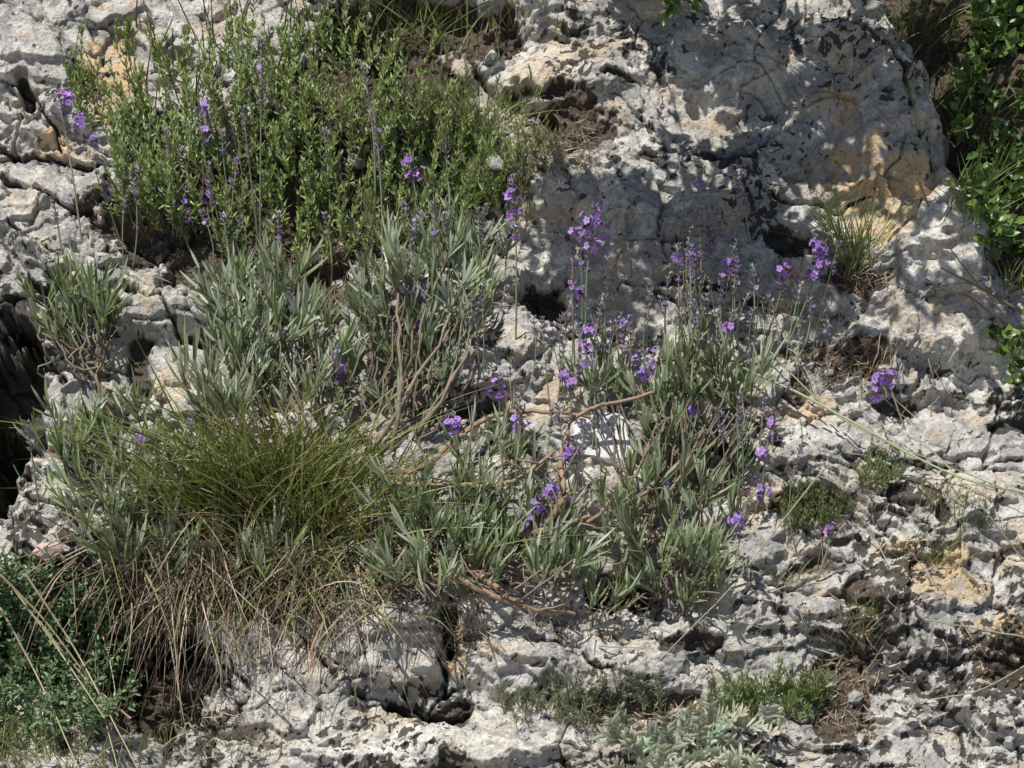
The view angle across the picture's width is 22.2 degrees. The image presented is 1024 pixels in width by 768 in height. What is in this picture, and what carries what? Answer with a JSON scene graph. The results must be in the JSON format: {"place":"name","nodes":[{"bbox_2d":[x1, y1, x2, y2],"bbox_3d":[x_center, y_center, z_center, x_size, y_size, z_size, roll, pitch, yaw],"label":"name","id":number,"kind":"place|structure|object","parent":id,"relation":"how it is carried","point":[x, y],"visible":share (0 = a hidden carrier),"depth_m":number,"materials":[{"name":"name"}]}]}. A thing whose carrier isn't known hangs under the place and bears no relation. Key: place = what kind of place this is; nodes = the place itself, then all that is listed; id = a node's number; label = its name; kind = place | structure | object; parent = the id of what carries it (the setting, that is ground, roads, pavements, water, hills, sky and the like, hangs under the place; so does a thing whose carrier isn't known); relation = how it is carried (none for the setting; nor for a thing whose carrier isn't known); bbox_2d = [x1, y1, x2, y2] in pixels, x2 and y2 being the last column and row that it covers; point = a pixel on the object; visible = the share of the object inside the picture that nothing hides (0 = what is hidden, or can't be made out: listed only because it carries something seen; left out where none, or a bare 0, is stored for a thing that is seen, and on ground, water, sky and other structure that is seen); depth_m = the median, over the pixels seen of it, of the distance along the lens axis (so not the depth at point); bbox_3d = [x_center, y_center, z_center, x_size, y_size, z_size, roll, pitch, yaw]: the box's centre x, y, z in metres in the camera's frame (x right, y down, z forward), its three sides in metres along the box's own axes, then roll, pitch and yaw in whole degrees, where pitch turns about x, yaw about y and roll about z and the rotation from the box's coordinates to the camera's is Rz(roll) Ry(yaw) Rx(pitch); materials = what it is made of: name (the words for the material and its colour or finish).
{"place":"outdoors","nodes":[
{"label":"outdoors","id":0,"kind":"place"},
{"bbox_2d":[0,0,1023,767],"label":"rocky ground","id":1,"kind":"structure","parent":0,"point":[712,90],"depth_m":4.02,"materials":[{"name":"stone"}]},
{"bbox_2d":[32,542,62,561],"bbox_3d":[-0.690,0.248,3.875,0.048,0.026,0.033,-4,64,-7],"label":"pink stone","id":2,"kind":"object","parent":1,"relation":"on","point":[59,548],"visible":0.79,"depth_m":3.87,"materials":[{"name":"pink stone"}]},
{"bbox_2d":[14,240,132,429],"bbox_3d":[-0.668,-0.077,3.999,0.181,0.284,0.151,0,20,0],"label":"lavender bush","id":3,"kind":"object","parent":1,"relation":"on","point":[75,308],"visible":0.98,"depth_m":3.98,"materials":[{"name":"green plant"}]},
{"bbox_2d":[0,536,172,747],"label":"rue shrub","id":4,"kind":"object","parent":1,"relation":"on","point":[20,682],"visible":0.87,"depth_m":3.86,"materials":[{"name":"green plant"}]},
{"bbox_2d":[0,664,284,767],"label":"grass","id":5,"kind":"structure","parent":1,"relation":"on","point":[21,738],"depth_m":3.77,"materials":[{"name":"green plant"}]},
{"bbox_2d":[11,365,320,597],"bbox_3d":[-0.525,0.172,3.855,0.486,0.338,0.239,12,23,29],"label":"lavender bush","id":6,"kind":"object","parent":1,"relation":"on","point":[64,450],"visible":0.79,"depth_m":3.87,"materials":[{"name":"green plant"}]},
{"bbox_2d":[191,305,211,321],"bbox_3d":[-0.477,-0.109,4.012,0.035,0.027,0.023,13,-8,-9],"label":"limestone stone","id":7,"kind":"object","parent":1,"relation":"on","point":[195,313],"visible":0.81,"depth_m":4.00,"materials":[{"name":"grey stone"}]},
{"bbox_2d":[0,481,510,761],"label":"dry grass","id":8,"kind":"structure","parent":1,"relation":"on","point":[234,594],"depth_m":3.84,"materials":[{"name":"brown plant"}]},
{"bbox_2d":[163,222,371,450],"bbox_3d":[-0.368,-0.052,3.996,0.313,0.363,0.303,0,20,0],"label":"lavender bush","id":9,"kind":"object","parent":1,"relation":"on","point":[261,348],"visible":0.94,"depth_m":3.96,"materials":[{"name":"green plant"}]},
{"bbox_2d":[54,0,517,258],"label":"savory shrub","id":10,"kind":"object","parent":1,"relation":"on","point":[145,152],"visible":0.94,"depth_m":4.10,"materials":[{"name":"green plant"}]},
{"bbox_2d":[0,325,592,616],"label":"grass tuft","id":11,"kind":"object","parent":1,"relation":"on","point":[306,484],"visible":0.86,"depth_m":3.86,"materials":[{"name":"green plant"}]},
{"bbox_2d":[329,278,344,293],"bbox_3d":[-0.270,-0.152,4.097,0.036,0.021,0.030,-1,64,-14],"label":"limestone stone","id":12,"kind":"object","parent":1,"relation":"on","point":[340,282],"visible":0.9,"depth_m":4.09,"materials":[{"name":"grey stone"}]},
{"bbox_2d":[347,154,366,168],"bbox_3d":[-0.245,-0.352,4.127,0.032,0.026,0.022,5,-2,-11],"label":"limestone stone","id":13,"kind":"object","parent":1,"relation":"on","point":[357,164],"visible":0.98,"depth_m":4.12,"materials":[{"name":"grey stone"}]},
{"bbox_2d":[374,120,398,140],"bbox_3d":[-0.201,-0.401,4.145,0.044,0.034,0.037,-8,21,-20],"label":"limestone stone","id":14,"kind":"object","parent":1,"relation":"on","point":[388,130],"visible":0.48,"depth_m":4.13,"materials":[{"name":"grey stone"}]},
{"bbox_2d":[182,0,639,319],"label":"grass","id":15,"kind":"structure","parent":1,"relation":"on","point":[441,21],"depth_m":4.22,"materials":[{"name":"green plant"}]},
{"bbox_2d":[310,178,526,455],"bbox_3d":[-0.132,-0.101,4.005,0.207,0.370,0.362,19,27,41],"label":"lavender bush","id":16,"kind":"object","parent":1,"relation":"on","point":[463,238],"visible":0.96,"depth_m":3.97,"materials":[{"name":"green plant"}]},
{"bbox_2d":[407,154,430,175],"bbox_3d":[-0.147,-0.353,4.169,0.044,0.044,0.032,0,-18,-14],"label":"limestone stone","id":17,"kind":"object","parent":1,"relation":"on","point":[422,166],"visible":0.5,"depth_m":4.16,"materials":[{"name":"grey stone"}]},
{"bbox_2d":[298,42,543,275],"bbox_3d":[-0.124,-0.360,4.091,0.382,0.322,0.257,-8,22,-22],"label":"shrub","id":18,"kind":"object","parent":1,"relation":"on","point":[434,86],"visible":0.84,"depth_m":4.11,"materials":[{"name":"green plant"}]},
{"bbox_2d":[356,80,564,172],"bbox_3d":[-0.073,-0.411,4.146,0.354,0.152,0.180,5,21,13],"label":"bedstraw tuft","id":19,"kind":"object","parent":1,"relation":"on","point":[522,152],"visible":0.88,"depth_m":4.11,"materials":[{"name":"green plant"}]},
{"bbox_2d":[282,390,653,614],"bbox_3d":[-0.067,0.176,3.865,0.558,0.291,0.290,0,20,0],"label":"lavender bush","id":20,"kind":"object","parent":1,"relation":"on","point":[492,523],"visible":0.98,"depth_m":3.84,"materials":[{"name":"green plant"}]},
{"bbox_2d":[1,10,952,767],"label":"leaf litter","id":21,"kind":"object","parent":1,"relation":"on","point":[777,508],"visible":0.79,"depth_m":3.90,"materials":[{"name":"brown plant"}]},
{"bbox_2d":[486,152,511,170],"bbox_3d":[-0.020,-0.347,4.089,0.045,0.025,0.037,13,46,-10],"label":"limestone stone","id":22,"kind":"object","parent":1,"relation":"on","point":[496,163],"visible":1,"depth_m":4.08,"materials":[{"name":"white stone"}]},
{"bbox_2d":[496,120,511,134],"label":"limestone stone","id":23,"kind":"object","parent":1,"relation":"on","point":[506,129],"visible":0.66,"depth_m":4.12,"materials":[{"name":"grey stone"}]},
{"bbox_2d":[0,1,1023,767],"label":"grass stems","id":24,"kind":"object","parent":1,"relation":"on","point":[816,401],"visible":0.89,"depth_m":3.87,"materials":[{"name":"beige plant"}]},
{"bbox_2d":[494,660,670,730],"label":"bedstraw tuft","id":25,"kind":"object","parent":1,"relation":"on","point":[561,699],"visible":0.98,"depth_m":3.82,"materials":[{"name":"green plant"}]},
{"bbox_2d":[571,413,633,465],"bbox_3d":[0.137,0.088,3.946,0.100,0.085,0.033,-1,-17,-12],"label":"white stone","id":26,"kind":"object","parent":1,"relation":"on","point":[604,453],"visible":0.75,"depth_m":3.93,"materials":[{"name":"white stone"}]},
{"bbox_2d":[599,140,615,149],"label":"limestone stone","id":27,"kind":"object","parent":1,"relation":"on","point":[611,144],"visible":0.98,"depth_m":4.10,"materials":[{"name":"white stone"}]},
{"bbox_2d":[539,307,789,619],"bbox_3d":[0.225,0.126,3.894,0.391,0.438,0.331,0,20,0],"label":"lavender bush","id":28,"kind":"object","parent":1,"relation":"on","point":[690,542],"visible":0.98,"depth_m":3.89,"materials":[{"name":"green plant"}]},
{"bbox_2d":[22,35,905,587],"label":"lavender flowers","id":29,"kind":"object","parent":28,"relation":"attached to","point":[678,255],"visible":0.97,"depth_m":3.96,"materials":[{"name":"purple plant"}]},
{"bbox_2d":[591,696,787,767],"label":"wormwood plant","id":30,"kind":"object","parent":1,"relation":"on","point":[686,727],"visible":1,"depth_m":3.76,"materials":[{"name":"green plant"}]},
{"bbox_2d":[690,656,837,728],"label":"bedstraw tuft","id":31,"kind":"object","parent":1,"relation":"on","point":[753,699],"visible":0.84,"depth_m":3.83,"materials":[{"name":"green plant"}]},
{"bbox_2d":[778,400,787,408],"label":"limestone stone","id":32,"kind":"object","parent":1,"relation":"on","point":[782,404],"visible":1,"depth_m":3.99,"materials":[{"name":"grey stone"}]},
{"bbox_2d":[806,360,814,369],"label":"limestone stone","id":33,"kind":"object","parent":1,"relation":"on","point":[810,364],"visible":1,"depth_m":4.00,"materials":[{"name":"grey stone"}]},
{"bbox_2d":[811,226,825,240],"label":"limestone stone","id":34,"kind":"object","parent":1,"relation":"on","point":[819,229],"visible":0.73,"depth_m":4.08,"materials":[{"name":"grey stone"}]},
{"bbox_2d":[824,369,834,375],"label":"limestone stone","id":35,"kind":"object","parent":1,"relation":"on","point":[830,372],"visible":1,"depth_m":4.00,"materials":[{"name":"white stone"}]},
{"bbox_2d":[825,680,835,688],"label":"limestone stone","id":36,"kind":"object","parent":1,"relation":"on","point":[830,686],"visible":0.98,"depth_m":3.86,"materials":[{"name":"white stone"}]},
{"bbox_2d":[723,162,948,276],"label":"grass","id":37,"kind":"structure","parent":1,"relation":"on","point":[859,243],"depth_m":4.06,"materials":[{"name":"green plant"}]},
{"bbox_2d":[766,439,907,530],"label":"bedstraw tuft","id":38,"kind":"object","parent":1,"relation":"on","point":[881,465],"visible":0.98,"depth_m":3.92,"materials":[{"name":"green plant"}]},
{"bbox_2d":[843,548,853,560],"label":"limestone stone","id":39,"kind":"object","parent":1,"relation":"on","point":[848,553],"visible":1,"depth_m":3.92,"materials":[{"name":"white stone"}]},
{"bbox_2d":[844,386,854,397],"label":"limestone stone","id":40,"kind":"object","parent":1,"relation":"on","point":[849,391],"visible":1,"depth_m":3.99,"materials":[{"name":"white stone"}]},
{"bbox_2d":[848,691,863,703],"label":"limestone stone","id":41,"kind":"object","parent":1,"relation":"on","point":[855,697],"visible":1,"depth_m":3.85,"materials":[{"name":"white stone"}]},
{"bbox_2d":[800,573,950,661],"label":"grass","id":42,"kind":"structure","parent":1,"relation":"on","point":[857,627],"depth_m":3.86,"materials":[{"name":"green plant"}]},
{"bbox_2d":[755,0,1023,401],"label":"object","id":43,"kind":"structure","parent":1,"relation":"on","point":[912,20],"depth_m":4.17,"materials":[{"name":"green plant"}]},
{"bbox_2d":[769,466,1010,594],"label":"grass","id":44,"kind":"structure","parent":1,"relation":"on","point":[941,510],"depth_m":3.89,"materials":[{"name":"green plant"}]},
{"bbox_2d":[885,34,1023,230],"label":"grass","id":45,"kind":"structure","parent":1,"relation":"on","point":[987,184],"depth_m":4.02,"materials":[{"name":"green plant"}]},
{"bbox_2d":[938,0,1023,395],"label":"broadleaf shrub","id":46,"kind":"object","parent":1,"relation":"on","point":[1003,222],"visible":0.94,"depth_m":4.18,"materials":[{"name":"green plant"}]},
{"bbox_2d":[659,0,700,25],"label":"leafy twig","id":47,"kind":"object","parent":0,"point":[669,11],"visible":1,"depth_m":4.11,"materials":[{"name":"green plant"}]}
]}

